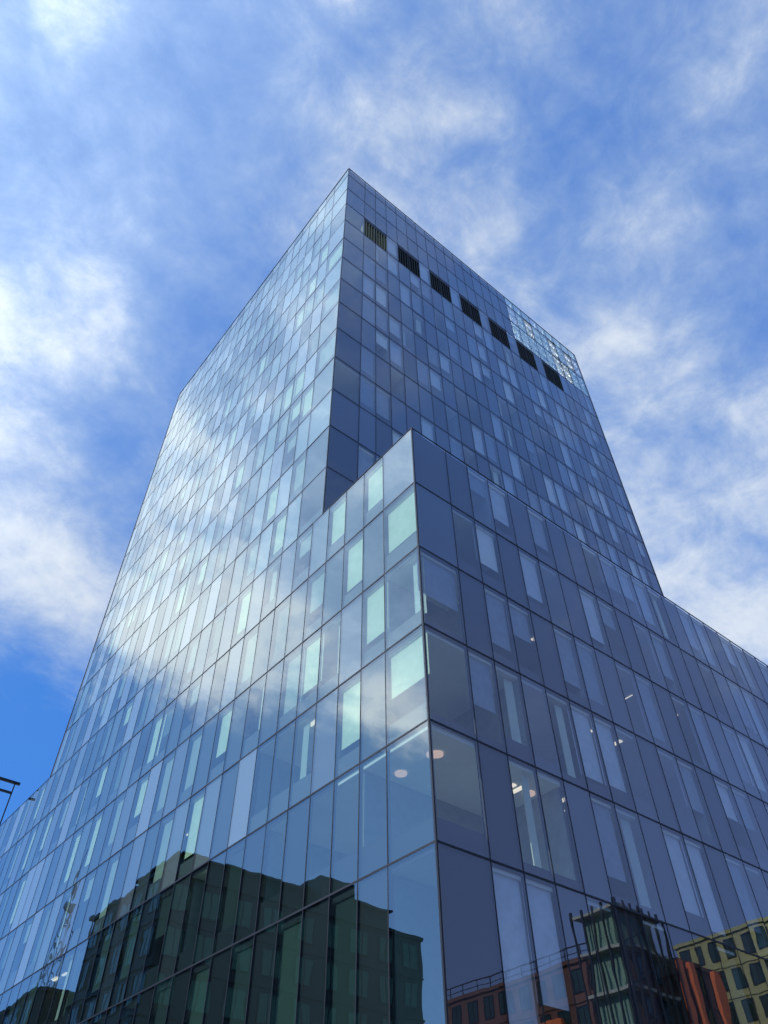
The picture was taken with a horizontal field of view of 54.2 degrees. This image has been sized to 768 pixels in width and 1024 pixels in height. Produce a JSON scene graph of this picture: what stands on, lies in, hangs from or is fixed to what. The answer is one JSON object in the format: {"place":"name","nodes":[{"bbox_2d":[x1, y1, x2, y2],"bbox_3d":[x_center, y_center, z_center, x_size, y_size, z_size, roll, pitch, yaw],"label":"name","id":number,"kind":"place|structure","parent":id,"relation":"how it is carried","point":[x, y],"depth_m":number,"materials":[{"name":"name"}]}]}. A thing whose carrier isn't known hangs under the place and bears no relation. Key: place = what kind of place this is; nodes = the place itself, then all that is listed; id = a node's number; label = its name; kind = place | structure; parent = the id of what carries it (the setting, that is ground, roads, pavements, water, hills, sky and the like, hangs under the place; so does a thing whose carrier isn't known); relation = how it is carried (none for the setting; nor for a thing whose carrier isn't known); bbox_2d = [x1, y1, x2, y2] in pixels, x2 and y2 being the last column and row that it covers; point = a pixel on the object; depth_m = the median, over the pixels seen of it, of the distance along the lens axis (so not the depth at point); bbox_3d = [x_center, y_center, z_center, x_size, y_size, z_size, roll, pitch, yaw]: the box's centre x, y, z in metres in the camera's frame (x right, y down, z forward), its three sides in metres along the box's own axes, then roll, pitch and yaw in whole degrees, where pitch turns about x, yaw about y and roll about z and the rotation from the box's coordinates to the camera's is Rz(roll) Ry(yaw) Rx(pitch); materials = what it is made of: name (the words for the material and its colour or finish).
{"place":"outdoors","nodes":[
{"label":"outdoors","id":0,"kind":"place"},
{"bbox_2d":[0,168,767,1023],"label":"glass office tower","id":1,"kind":"structure","parent":0,"point":[416,686],"depth_m":32.56,"materials":[{"name":"glass"}]},
{"bbox_2d":[11,975,33,1023],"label":"window","id":2,"kind":"structure","parent":1,"relation":"in","point":[26,986],"depth_m":38.54,"materials":[{"name":"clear glass"}]},
{"bbox_2d":[20,970,43,1023],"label":"window","id":3,"kind":"structure","parent":1,"relation":"in","point":[31,999],"depth_m":37.91,"materials":[{"name":"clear glass"}]},
{"bbox_2d":[38,954,66,1023],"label":"window","id":4,"kind":"structure","parent":1,"relation":"in","point":[59,960],"depth_m":36.47,"materials":[{"name":"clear glass"}]},
{"bbox_2d":[48,946,78,1023],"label":"window","id":5,"kind":"structure","parent":1,"relation":"in","point":[73,951],"depth_m":35.49,"materials":[{"name":"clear glass"}]},
{"bbox_2d":[58,941,89,1023],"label":"window","id":6,"kind":"structure","parent":1,"relation":"in","point":[63,1020],"depth_m":34.67,"materials":[{"name":"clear glass"}]},
{"bbox_2d":[68,870,96,949],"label":"window","id":7,"kind":"structure","parent":1,"relation":"in","point":[75,935],"depth_m":37.95,"materials":[{"name":"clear glass"}]},
{"bbox_2d":[82,924,115,1020],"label":"window","id":8,"kind":"structure","parent":1,"relation":"in","point":[89,1007],"depth_m":33.07,"materials":[{"name":"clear glass"}]},
{"bbox_2d":[92,851,122,934],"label":"window","id":9,"kind":"structure","parent":1,"relation":"in","point":[98,925],"depth_m":36.40,"materials":[{"name":"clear glass"}]},
{"bbox_2d":[110,905,142,1006],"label":"window","id":10,"kind":"structure","parent":1,"relation":"in","point":[118,993],"depth_m":31.46,"materials":[{"name":"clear glass"}]},
{"bbox_2d":[124,772,151,845],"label":"window","id":11,"kind":"structure","parent":1,"relation":"in","point":[131,833],"depth_m":38.53,"materials":[{"name":"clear glass"}]},
{"bbox_2d":[141,885,173,990],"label":"window","id":12,"kind":"structure","parent":1,"relation":"in","point":[150,976],"depth_m":30.42,"materials":[{"name":"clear glass"}]},
{"bbox_2d":[146,811,174,899],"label":"window","id":13,"kind":"structure","parent":1,"relation":"in","point":[153,889],"depth_m":33.48,"materials":[{"name":"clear glass"}]},
{"bbox_2d":[150,751,175,826],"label":"window","id":14,"kind":"structure","parent":1,"relation":"in","point":[157,816],"depth_m":36.93,"materials":[{"name":"blue glass"}]},
{"bbox_2d":[178,727,203,805],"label":"window","id":15,"kind":"structure","parent":1,"relation":"in","point":[185,794],"depth_m":35.49,"materials":[{"name":"blue glass"}]},
{"bbox_2d":[177,787,207,879],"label":"window","id":16,"kind":"structure","parent":1,"relation":"in","point":[186,867],"depth_m":32.10,"materials":[{"name":"teal glass"}]},
{"bbox_2d":[176,864,209,972],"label":"window","id":17,"kind":"structure","parent":1,"relation":"in","point":[185,959],"depth_m":27.65,"materials":[{"name":"black glass"}]},
{"bbox_2d":[207,653,228,720],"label":"window","id":18,"kind":"structure","parent":1,"relation":"in","point":[215,710],"depth_m":36.51,"materials":[{"name":"blue glass"}]},
{"bbox_2d":[209,701,235,781],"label":"window","id":19,"kind":"structure","parent":1,"relation":"in","point":[224,732],"depth_m":34.21,"materials":[{"name":"blue glass"}]},
{"bbox_2d":[215,839,247,952],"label":"window","id":20,"kind":"structure","parent":1,"relation":"in","point":[224,939],"depth_m":27.16,"materials":[{"name":"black glass"}]},
{"bbox_2d":[237,626,258,695],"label":"window","id":21,"kind":"structure","parent":1,"relation":"in","point":[251,645],"depth_m":36.05,"materials":[{"name":"teal glass"}]},
{"bbox_2d":[242,676,265,757],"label":"window","id":22,"kind":"structure","parent":1,"relation":"in","point":[250,743],"depth_m":31.77,"materials":[{"name":"blue glass"}]},
{"bbox_2d":[249,736,277,832],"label":"window","id":23,"kind":"structure","parent":1,"relation":"in","point":[259,819],"depth_m":28.21,"materials":[{"name":"blue glass"}]},
{"bbox_2d":[262,557,280,618],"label":"window","id":24,"kind":"structure","parent":1,"relation":"in","point":[270,606],"depth_m":37.94,"materials":[{"name":"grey glass"}]},
{"bbox_2d":[257,813,286,930],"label":"window","id":25,"kind":"structure","parent":1,"relation":"in","point":[269,909],"depth_m":24.81,"materials":[{"name":"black glass"}]},
{"bbox_2d":[269,597,290,668],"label":"window","id":26,"kind":"structure","parent":1,"relation":"in","point":[280,642],"depth_m":34.59,"materials":[{"name":"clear glass"}]},
{"bbox_2d":[269,720,297,820],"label":"window","id":27,"kind":"structure","parent":1,"relation":"in","point":[279,803],"depth_m":27.53,"materials":[{"name":"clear glass"}]},
{"bbox_2d":[279,646,304,729],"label":"window","id":28,"kind":"structure","parent":1,"relation":"in","point":[290,704],"depth_m":31.12,"materials":[{"name":"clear glass"}]},
{"bbox_2d":[293,527,311,590],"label":"window","id":29,"kind":"structure","parent":1,"relation":"in","point":[305,546],"depth_m":36.91,"materials":[{"name":"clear glass"}]},
{"bbox_2d":[290,706,315,806],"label":"window","id":30,"kind":"structure","parent":1,"relation":"in","point":[300,789],"depth_m":27.54,"materials":[{"name":"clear glass"}]},
{"bbox_2d":[298,630,324,715],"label":"window","id":31,"kind":"structure","parent":1,"relation":"in","point":[313,650],"depth_m":30.49,"materials":[{"name":"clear glass"}]},
{"bbox_2d":[299,468,327,538],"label":"window","id":32,"kind":"structure","parent":1,"relation":"in","point":[319,513],"depth_m":38.12,"materials":[{"name":"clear glass"}]},
{"bbox_2d":[305,566,324,638],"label":"window","id":33,"kind":"structure","parent":1,"relation":"in","point":[317,590],"depth_m":33.41,"materials":[{"name":"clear glass"}]},
{"bbox_2d":[306,783,335,905],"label":"window","id":34,"kind":"structure","parent":1,"relation":"in","point":[317,883],"depth_m":23.38,"materials":[{"name":"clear glass"}]},
{"bbox_2d":[319,613,340,699],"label":"window","id":35,"kind":"structure","parent":1,"relation":"in","point":[332,683],"depth_m":28.85,"materials":[{"name":"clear glass"}]},
{"bbox_2d":[328,494,345,558],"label":"window","id":36,"kind":"structure","parent":1,"relation":"in","point":[338,525],"depth_m":35.13,"materials":[{"name":"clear glass"}]},
{"bbox_2d":[332,359,358,404],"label":"window","id":37,"kind":"structure","parent":1,"relation":"in","point":[336,359],"depth_m":46.33,"materials":[{"name":"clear glass"}]},
{"bbox_2d":[332,765,361,891],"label":"window","id":38,"kind":"structure","parent":1,"relation":"in","point":[345,869],"depth_m":22.61,"materials":[{"name":"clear glass"}]},
{"bbox_2d":[337,672,360,776],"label":"window","id":39,"kind":"structure","parent":1,"relation":"in","point":[351,697],"depth_m":26.35,"materials":[{"name":"teal glass"}]},
{"bbox_2d":[343,531,362,606],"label":"window","id":40,"kind":"structure","parent":1,"relation":"in","point":[355,553],"depth_m":31.75,"materials":[{"name":"teal glass"}]},
{"bbox_2d":[358,445,374,477],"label":"window","id":41,"kind":"structure","parent":1,"relation":"in","point":[365,461],"depth_m":42.82,"materials":[{"name":"blue glass"}]},
{"bbox_2d":[365,460,382,524],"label":"window","id":42,"kind":"structure","parent":1,"relation":"in","point":[375,482],"depth_m":33.66,"materials":[{"name":"teal glass"}]},
{"bbox_2d":[360,748,389,877],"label":"window","id":43,"kind":"structure","parent":1,"relation":"in","point":[373,856],"depth_m":21.89,"materials":[{"name":"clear glass"}]},
{"bbox_2d":[363,577,387,666],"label":"window","id":44,"kind":"structure","parent":1,"relation":"in","point":[375,602],"depth_m":28.35,"materials":[{"name":"teal glass"}]},
{"bbox_2d":[0,188,767,1023],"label":"windows","id":45,"kind":"structure","parent":1,"relation":"in","point":[515,958],"depth_m":50.48,"materials":[{"name":"blue glass"}]},
{"bbox_2d":[385,483,419,571],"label":"window","id":46,"kind":"structure","parent":1,"relation":"in","point":[402,520],"depth_m":30.09,"materials":[{"name":"blue glass"}]},
{"bbox_2d":[386,548,426,648],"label":"window","id":47,"kind":"structure","parent":1,"relation":"in","point":[415,620],"depth_m":26.67,"materials":[{"name":"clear glass"}]},
{"bbox_2d":[387,627,430,743],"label":"window","id":48,"kind":"structure","parent":1,"relation":"in","point":[407,665],"depth_m":24.97,"materials":[{"name":"blue glass"}]},
{"bbox_2d":[389,723,438,862],"bbox_3d":[0.764,8.094,21.855,0.094,3.670,2.030,31,-54,-26],"label":"window","id":49,"kind":"structure","parent":1,"relation":"in","point":[420,835],"depth_m":20.94,"materials":[{"name":"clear glass"}]},
{"bbox_2d":[416,548,464,643],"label":"window","id":50,"kind":"structure","parent":1,"relation":"in","point":[440,586],"depth_m":27.68,"materials":[{"name":"blue glass"}]},
{"bbox_2d":[422,627,474,737],"bbox_3d":[2.100,5.488,24.459,2.030,3.670,0.092,31,-54,-26],"label":"window","id":51,"kind":"structure","parent":1,"relation":"in","point":[434,716],"depth_m":23.59,"materials":[{"name":"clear glass"}]},
{"bbox_2d":[427,721,487,857],"bbox_3d":[2.131,7.985,21.770,2.030,3.670,0.092,31,-54,-26],"label":"window","id":52,"kind":"structure","parent":1,"relation":"in","point":[451,833],"depth_m":20.84,"materials":[{"name":"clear glass"}]},
{"bbox_2d":[452,507,480,580],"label":"window","id":53,"kind":"structure","parent":1,"relation":"in","point":[464,566],"depth_m":29.69,"materials":[{"name":"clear glass"}]},
{"bbox_2d":[467,467,493,532],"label":"window","id":54,"kind":"structure","parent":1,"relation":"in","point":[477,486],"depth_m":34.59,"materials":[{"name":"blue glass"}]},
{"bbox_2d":[465,648,504,751],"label":"window","id":55,"kind":"structure","parent":1,"relation":"in","point":[482,689],"depth_m":25.66,"materials":[{"name":"blue glass"}]},
{"bbox_2d":[472,522,504,594],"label":"window","id":56,"kind":"structure","parent":1,"relation":"in","point":[485,544],"depth_m":31.45,"materials":[{"name":"blue glass"}]},
{"bbox_2d":[485,481,514,543],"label":"window","id":57,"kind":"structure","parent":1,"relation":"in","point":[498,503],"depth_m":34.79,"materials":[{"name":"blue glass"}]},
{"bbox_2d":[484,586,517,671],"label":"window","id":58,"kind":"structure","parent":1,"relation":"in","point":[495,608],"depth_m":28.72,"materials":[{"name":"blue glass"}]},
{"bbox_2d":[492,662,532,764],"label":"window","id":59,"kind":"structure","parent":1,"relation":"in","point":[515,748],"depth_m":25.74,"materials":[{"name":"blue glass"}]},
{"bbox_2d":[505,598,541,683],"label":"window","id":60,"kind":"structure","parent":1,"relation":"in","point":[519,621],"depth_m":29.65,"materials":[{"name":"blue glass"}]},
{"bbox_2d":[508,757,551,880],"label":"window","id":61,"kind":"structure","parent":1,"relation":"in","point":[536,869],"depth_m":23.15,"materials":[{"name":"blue glass"}]},
{"bbox_2d":[518,549,548,619],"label":"window","id":62,"kind":"structure","parent":1,"relation":"in","point":[529,571],"depth_m":32.53,"materials":[{"name":"blue glass"}]},
{"bbox_2d":[518,675,559,776],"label":"window","id":63,"kind":"structure","parent":1,"relation":"in","point":[547,766],"depth_m":25.43,"materials":[{"name":"blue glass"}]},
{"bbox_2d":[527,507,554,571],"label":"window","id":64,"kind":"structure","parent":1,"relation":"in","point":[536,525],"depth_m":35.89,"materials":[{"name":"blue glass"}]},
{"bbox_2d":[536,560,571,636],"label":"window","id":65,"kind":"structure","parent":1,"relation":"in","point":[553,621],"depth_m":32.24,"materials":[{"name":"blue glass"}]},
{"bbox_2d":[534,770,581,891],"bbox_3d":[5.494,9.976,23.657,1.330,3.670,0.094,31,-54,-26],"label":"window","id":66,"kind":"structure","parent":1,"relation":"in","point":[562,880],"depth_m":22.68,"materials":[{"name":"blue glass"}]},
{"bbox_2d":[543,689,585,788],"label":"window","id":67,"kind":"structure","parent":1,"relation":"in","point":[570,776],"depth_m":27.08,"materials":[{"name":"blue glass"}]},
{"bbox_2d":[553,626,588,708],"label":"window","id":68,"kind":"structure","parent":1,"relation":"in","point":[564,647],"depth_m":30.48,"materials":[{"name":"blue glass"}]},
{"bbox_2d":[567,702,610,799],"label":"window","id":69,"kind":"structure","parent":1,"relation":"in","point":[586,744],"depth_m":27.62,"materials":[{"name":"blue glass"}]},
{"bbox_2d":[571,638,610,719],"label":"window","id":70,"kind":"structure","parent":1,"relation":"in","point":[587,666],"depth_m":30.85,"materials":[{"name":"blue glass"}]},
{"bbox_2d":[578,587,610,655],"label":"window","id":71,"kind":"structure","parent":1,"relation":"in","point":[588,605],"depth_m":34.34,"materials":[{"name":"blue glass"}]},
{"bbox_2d":[581,543,610,603],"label":"window","id":72,"kind":"structure","parent":1,"relation":"in","point":[600,594],"depth_m":36.46,"materials":[{"name":"blue glass"}]},
{"bbox_2d":[590,714,633,809],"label":"window","id":73,"kind":"structure","parent":1,"relation":"in","point":[619,794],"depth_m":28.14,"materials":[{"name":"blue glass"}]},
{"bbox_2d":[594,597,629,667],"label":"window","id":74,"kind":"structure","parent":1,"relation":"in","point":[607,618],"depth_m":35.22,"materials":[{"name":"blue glass"}]},
{"bbox_2d":[596,555,627,614],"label":"window","id":75,"kind":"structure","parent":1,"relation":"in","point":[607,571],"depth_m":38.38,"materials":[{"name":"blue glass"}]},
{"bbox_2d":[590,794,636,911],"bbox_3d":[7.520,11.228,24.844,1.330,3.670,0.201,31,-54,-26],"label":"window","id":76,"kind":"structure","parent":1,"relation":"in","point":[614,867],"depth_m":25.09,"materials":[{"name":"blue glass"}]},
{"bbox_2d":[612,564,644,625],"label":"window","id":77,"kind":"structure","parent":1,"relation":"in","point":[624,583],"depth_m":38.90,"materials":[{"name":"blue glass"}]},
{"bbox_2d":[615,662,651,741],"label":"window","id":78,"kind":"structure","parent":1,"relation":"in","point":[637,732],"depth_m":31.09,"materials":[{"name":"blue glass"}]},
{"bbox_2d":[612,725,656,820],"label":"window","id":79,"kind":"structure","parent":1,"relation":"in","point":[644,808],"depth_m":27.78,"materials":[{"name":"blue glass"}]},
{"bbox_2d":[612,805,662,920],"bbox_3d":[8.497,11.887,25.467,1.330,3.670,0.373,31,-54,-26],"label":"window","id":80,"kind":"structure","parent":1,"relation":"in","point":[645,908],"depth_m":25.51,"materials":[{"name":"blue glass"}]},
{"bbox_2d":[632,620,665,688],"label":"window","id":81,"kind":"structure","parent":1,"relation":"in","point":[663,685],"depth_m":34.97,"materials":[{"name":"blue glass"}]},
{"bbox_2d":[631,671,670,751],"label":"window","id":82,"kind":"structure","parent":1,"relation":"in","point":[644,691],"depth_m":32.67,"materials":[{"name":"blue glass"}]},
{"bbox_2d":[646,629,683,701],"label":"window","id":83,"kind":"structure","parent":1,"relation":"in","point":[662,658],"depth_m":36.73,"materials":[{"name":"blue glass"}]},
{"bbox_2d":[656,747,698,839],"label":"window","id":84,"kind":"structure","parent":1,"relation":"in","point":[689,831],"depth_m":28.89,"materials":[{"name":"blue glass"}]},
{"bbox_2d":[661,826,710,937],"bbox_3d":[10.611,13.058,26.579,1.330,3.670,0.202,31,-54,-26],"label":"window","id":85,"kind":"structure","parent":1,"relation":"in","point":[697,924],"depth_m":26.59,"materials":[{"name":"blue glass"}]},
{"bbox_2d":[670,694,708,771],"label":"window","id":86,"kind":"structure","parent":1,"relation":"in","point":[694,762],"depth_m":32.78,"materials":[{"name":"blue glass"}]},
{"bbox_2d":[673,756,718,848],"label":"window","id":87,"kind":"structure","parent":1,"relation":"in","point":[686,774],"depth_m":30.81,"materials":[{"name":"blue glass"}]},
{"bbox_2d":[685,704,725,780],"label":"window","id":88,"kind":"structure","parent":1,"relation":"in","point":[698,723],"depth_m":34.36,"materials":[{"name":"blue glass"}]},
{"bbox_2d":[680,835,732,945],"bbox_3d":[11.642,13.669,27.158,1.330,3.670,0.202,31,-54,-26],"label":"window","id":89,"kind":"structure","parent":1,"relation":"in","point":[711,909],"depth_m":27.19,"materials":[{"name":"blue glass"}]},
{"bbox_2d":[697,661,731,726],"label":"window","id":90,"kind":"structure","parent":1,"relation":"in","point":[723,718],"depth_m":37.24,"materials":[{"name":"blue glass"}]},
{"bbox_2d":[713,777,756,865],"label":"window","id":91,"kind":"structure","parent":1,"relation":"in","point":[746,855],"depth_m":32.05,"materials":[{"name":"blue glass"}]},
{"bbox_2d":[720,723,759,798],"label":"window","id":92,"kind":"structure","parent":1,"relation":"in","point":[751,789],"depth_m":35.52,"materials":[{"name":"blue glass"}]},
{"bbox_2d":[724,855,767,958],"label":"window","id":93,"kind":"structure","parent":1,"relation":"in","point":[744,899],"depth_m":28.65,"materials":[{"name":"blue glass"}]},
{"bbox_2d":[728,786,767,870],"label":"window","id":94,"kind":"structure","parent":1,"relation":"in","point":[740,801],"depth_m":32.74,"materials":[{"name":"blue glass"}]},
{"bbox_2d":[733,731,767,802],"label":"window","id":95,"kind":"structure","parent":1,"relation":"in","point":[764,795],"depth_m":36.17,"materials":[{"name":"blue glass"}]},
{"bbox_2d":[740,862,767,939],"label":"window","id":96,"kind":"structure","parent":1,"relation":"in","point":[740,862],"depth_m":29.84,"materials":[{"name":"blue glass"}]},
{"bbox_2d":[0,0,767,823],"label":"sky","id":97,"kind":"structure","parent":0,"point":[601,165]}
]}

